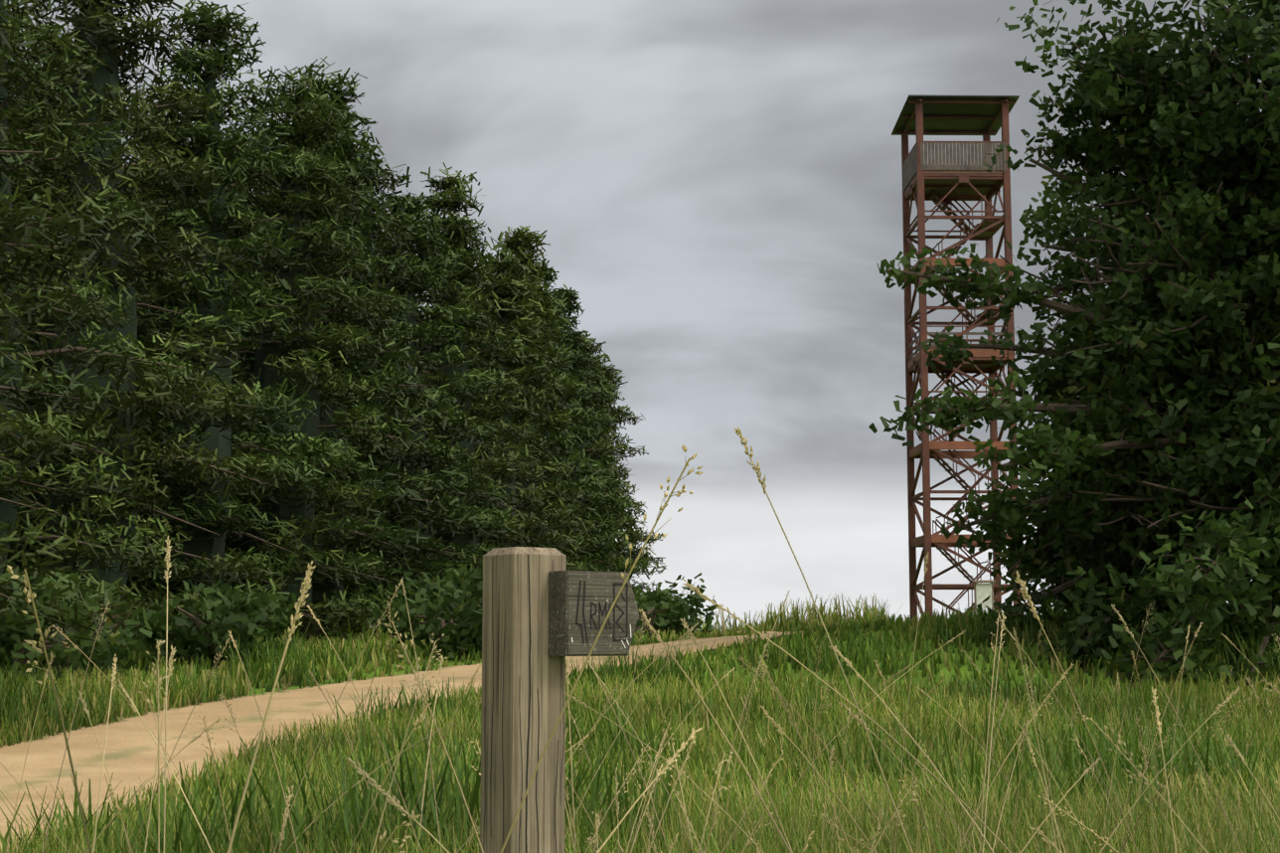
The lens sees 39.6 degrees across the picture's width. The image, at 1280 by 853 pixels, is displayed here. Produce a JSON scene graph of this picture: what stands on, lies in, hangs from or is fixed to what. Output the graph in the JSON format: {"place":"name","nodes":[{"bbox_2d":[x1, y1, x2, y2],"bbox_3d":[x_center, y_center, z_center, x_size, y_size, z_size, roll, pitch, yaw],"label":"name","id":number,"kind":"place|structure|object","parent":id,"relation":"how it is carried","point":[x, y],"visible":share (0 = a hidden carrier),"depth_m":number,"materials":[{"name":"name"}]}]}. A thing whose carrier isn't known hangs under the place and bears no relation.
{"place":"outdoors","nodes":[
{"label":"outdoors","id":0,"kind":"place"},
{"bbox_2d":[0,629,829,851],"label":"path","id":1,"kind":"structure","parent":0,"point":[131,751],"depth_m":16.65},
{"bbox_2d":[0,625,1279,828],"bbox_3d":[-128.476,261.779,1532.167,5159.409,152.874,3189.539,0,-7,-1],"label":"ground","id":2,"kind":"structure","parent":0,"point":[853,677],"depth_m":24.26,"materials":[{"name":"green plant"}]},
{"bbox_2d":[4,0,57,639],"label":"pine tree","id":3,"kind":"object","parent":2,"relation":"on","point":[38,338],"visible":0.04,"depth_m":34.55,"materials":[{"name":"green plant"}]},
{"bbox_2d":[0,0,119,654],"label":"pine tree","id":4,"kind":"object","parent":2,"relation":"on","point":[87,392],"visible":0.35,"depth_m":21.95,"materials":[{"name":"green plant"}]},
{"bbox_2d":[0,568,120,690],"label":"shrub","id":5,"kind":"object","parent":2,"relation":"on","point":[13,643],"visible":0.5,"depth_m":20.98,"materials":[{"name":"green plant"}]},
{"bbox_2d":[0,0,145,648],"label":"pine tree","id":6,"kind":"object","parent":2,"relation":"on","point":[75,248],"visible":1,"depth_m":18.29,"materials":[{"name":"green plant"}]},
{"bbox_2d":[0,571,165,682],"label":"shrub","id":7,"kind":"object","parent":2,"relation":"on","point":[101,656],"visible":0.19,"depth_m":23.89,"materials":[{"name":"green plant"}]},
{"bbox_2d":[9,59,159,604],"bbox_3d":[-12.677,-1.712,39.565,6.814,13.927,6.212,-2,-7,18],"label":"pine tree","id":8,"kind":"object","parent":2,"relation":"on","point":[39,329],"visible":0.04,"depth_m":39.69,"materials":[{"name":"green plant"}]},
{"bbox_2d":[0,0,240,627],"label":"pine tree","id":9,"kind":"object","parent":2,"relation":"on","point":[12,482],"visible":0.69,"depth_m":26.49,"materials":[{"name":"green plant"}]},
{"bbox_2d":[6,0,282,647],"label":"pine tree","id":10,"kind":"object","parent":2,"relation":"on","point":[115,417],"visible":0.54,"depth_m":30.78,"materials":[{"name":"green plant"}]},
{"bbox_2d":[124,101,252,601],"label":"pine tree","id":11,"kind":"object","parent":2,"relation":"on","point":[161,318],"visible":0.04,"depth_m":45.38,"materials":[{"name":"green plant"}]},
{"bbox_2d":[125,579,306,671],"bbox_3d":[-6.666,3.296,28.048,2.703,1.772,2.939,0,-7,-1],"label":"shrub","id":12,"kind":"object","parent":2,"relation":"on","point":[258,612],"visible":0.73,"depth_m":27.60,"materials":[{"name":"green plant"}]},
{"bbox_2d":[99,0,357,639],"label":"pine tree","id":13,"kind":"object","parent":2,"relation":"on","point":[203,302],"visible":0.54,"depth_m":36.07,"materials":[{"name":"green plant"}]},
{"bbox_2d":[200,133,278,617],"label":"pine tree","id":14,"kind":"object","parent":2,"relation":"on","point":[244,349],"depth_m":50.98,"materials":[{"name":"green plant"}]},
{"bbox_2d":[131,65,447,642],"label":"pine tree","id":15,"kind":"object","parent":2,"relation":"on","point":[293,360],"visible":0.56,"depth_m":40.73,"materials":[{"name":"green plant"}]},
{"bbox_2d":[261,181,323,605],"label":"pine tree","id":16,"kind":"object","parent":2,"relation":"on","point":[270,195],"depth_m":55.76,"materials":[{"name":"green plant"}]},
{"bbox_2d":[224,55,466,639],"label":"pine tree","id":17,"kind":"object","parent":2,"relation":"on","point":[351,154],"visible":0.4,"depth_m":45.08,"materials":[{"name":"green plant"}]},
{"bbox_2d":[231,148,490,630],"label":"pine tree","id":18,"kind":"object","parent":2,"relation":"on","point":[430,521],"visible":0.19,"depth_m":48.24,"materials":[{"name":"green plant"}]},
{"bbox_2d":[324,189,509,632],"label":"pine tree","id":19,"kind":"object","parent":2,"relation":"on","point":[414,208],"visible":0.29,"depth_m":53.86,"materials":[{"name":"green plant"}]},
{"bbox_2d":[365,561,482,651],"bbox_3d":[-3.378,3.355,32.016,3.154,1.905,2.868,0,-7,-1],"label":"shrub","id":20,"kind":"object","parent":2,"relation":"on","point":[429,588],"visible":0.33,"depth_m":31.82,"materials":[{"name":"green plant"}]},
{"bbox_2d":[366,570,482,660],"bbox_3d":[-3.272,3.269,29.806,2.695,1.661,2.750,0,-7,-1],"label":"shrub","id":21,"kind":"object","parent":2,"relation":"on","point":[463,634],"visible":0.75,"depth_m":29.23,"materials":[{"name":"green plant"}]},
{"bbox_2d":[378,161,545,601],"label":"pine tree","id":22,"kind":"object","parent":2,"relation":"on","point":[456,231],"visible":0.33,"depth_m":58.84,"materials":[{"name":"green plant"}]},
{"bbox_2d":[417,257,580,594],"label":"pine tree","id":23,"kind":"object","parent":2,"relation":"on","point":[542,524],"visible":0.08,"depth_m":63.41,"materials":[{"name":"green plant"}]},
{"bbox_2d":[462,564,570,606],"bbox_3d":[-2.067,3.499,33.608,3.055,1.910,2.841,-2,-7,19],"label":"shrub","id":24,"kind":"object","parent":2,"relation":"on","point":[477,592],"depth_m":33.34,"materials":[{"name":"green plant"}]},
{"bbox_2d":[469,242,574,562],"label":"pine tree","id":25,"kind":"object","parent":2,"relation":"on","point":[505,288],"visible":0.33,"depth_m":67.56,"materials":[{"name":"green plant"}]},
{"bbox_2d":[468,225,601,571],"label":"pine tree","id":26,"kind":"object","parent":2,"relation":"on","point":[516,244],"visible":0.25,"depth_m":72.26,"materials":[{"name":"green plant"}]},
{"bbox_2d":[480,546,638,852],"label":"signpost","id":27,"kind":"object","parent":2,"relation":"on","point":[545,612],"visible":0.98,"depth_m":2.78,"materials":[{"name":"brown wood"}]},
{"bbox_2d":[525,259,613,571],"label":"pine tree","id":28,"kind":"object","parent":2,"relation":"on","point":[565,442],"visible":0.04,"depth_m":77.72,"materials":[{"name":"green plant"}]},
{"bbox_2d":[544,297,626,572],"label":"pine tree","id":29,"kind":"object","parent":2,"relation":"on","point":[576,419],"visible":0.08,"depth_m":81.07,"materials":[{"name":"green plant"}]},
{"bbox_2d":[551,284,639,590],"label":"pine tree","id":30,"kind":"object","parent":2,"relation":"on","point":[595,483],"visible":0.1,"depth_m":86.24,"materials":[{"name":"green plant"}]},
{"bbox_2d":[578,329,648,581],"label":"pine tree","id":31,"kind":"object","parent":2,"relation":"on","point":[603,381],"visible":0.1,"depth_m":95.95,"materials":[{"name":"green plant"}]},
{"bbox_2d":[589,353,643,594],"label":"pine tree","id":32,"kind":"object","parent":2,"relation":"on","point":[631,533],"depth_m":99.22,"materials":[{"name":"green plant"}]},
{"bbox_2d":[568,333,666,595],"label":"pine tree","id":33,"kind":"object","parent":2,"relation":"on","point":[627,523],"visible":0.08,"depth_m":89.76,"materials":[{"name":"green plant"}]},
{"bbox_2d":[594,352,664,594],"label":"pine tree","id":34,"kind":"object","parent":2,"relation":"on","point":[619,410],"visible":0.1,"depth_m":103.22,"materials":[{"name":"green plant"}]},
{"bbox_2d":[0,591,1279,852],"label":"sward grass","id":35,"kind":"structure","parent":2,"relation":"on","point":[670,699],"depth_m":13.76,"materials":[{"name":"green plant"}]},
{"bbox_2d":[0,426,1279,852],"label":"dry grass stalks","id":36,"kind":"object","parent":2,"relation":"on","point":[423,691],"visible":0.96,"depth_m":3.74,"materials":[{"name":"beige"}]},
{"bbox_2d":[633,586,689,628],"bbox_3d":[-0.148,4.229,39.327,2.542,1.816,2.312,-3,-8,24],"label":"shrub","id":37,"kind":"object","parent":2,"relation":"on","point":[639,591],"depth_m":39.47,"materials":[{"name":"green plant"}]},
{"bbox_2d":[634,582,714,639],"bbox_3d":[0.359,4.049,37.161,2.461,1.602,2.702,0,-7,-1],"label":"shrub","id":38,"kind":"object","parent":2,"relation":"on","point":[655,599],"visible":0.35,"depth_m":36.69,"materials":[{"name":"green plant"}]},
{"bbox_2d":[634,572,719,640],"bbox_3d":[-0.277,3.733,35.291,3.311,1.696,2.431,6,-9,-42],"label":"shrub","id":39,"kind":"object","parent":2,"relation":"on","point":[697,600],"visible":0.29,"depth_m":35.56,"materials":[{"name":"green plant"}]},
{"bbox_2d":[891,94,1021,621],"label":"observation tower","id":40,"kind":"structure","parent":2,"relation":"on","point":[944,183],"depth_m":72.29,"materials":[{"name":"brown metal"}]},
{"bbox_2d":[971,580,995,614],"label":"info board","id":41,"kind":"object","parent":2,"relation":"on","point":[982,591],"visible":0.73,"depth_m":68.29,"materials":[{"name":"white paper"}]},
{"bbox_2d":[997,551,1096,606],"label":"bush","id":42,"kind":"object","parent":2,"relation":"on","point":[1030,579],"depth_m":48.60,"materials":[{"name":"green plant"}]},
{"bbox_2d":[868,0,1279,690],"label":"oak tree","id":43,"kind":"object","parent":2,"relation":"on","point":[1165,362],"visible":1,"depth_m":26.21,"materials":[{"name":"green plant"}]},
{"bbox_2d":[1044,119,1279,593],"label":"oak tree","id":44,"kind":"object","parent":2,"relation":"on","point":[1178,449],"depth_m":35.58,"materials":[{"name":"green plant"}]},
{"bbox_2d":[8,0,1277,629],"label":"sky","id":45,"kind":"structure","parent":0,"point":[717,185],"materials":[{"name":"grey"}]}
]}

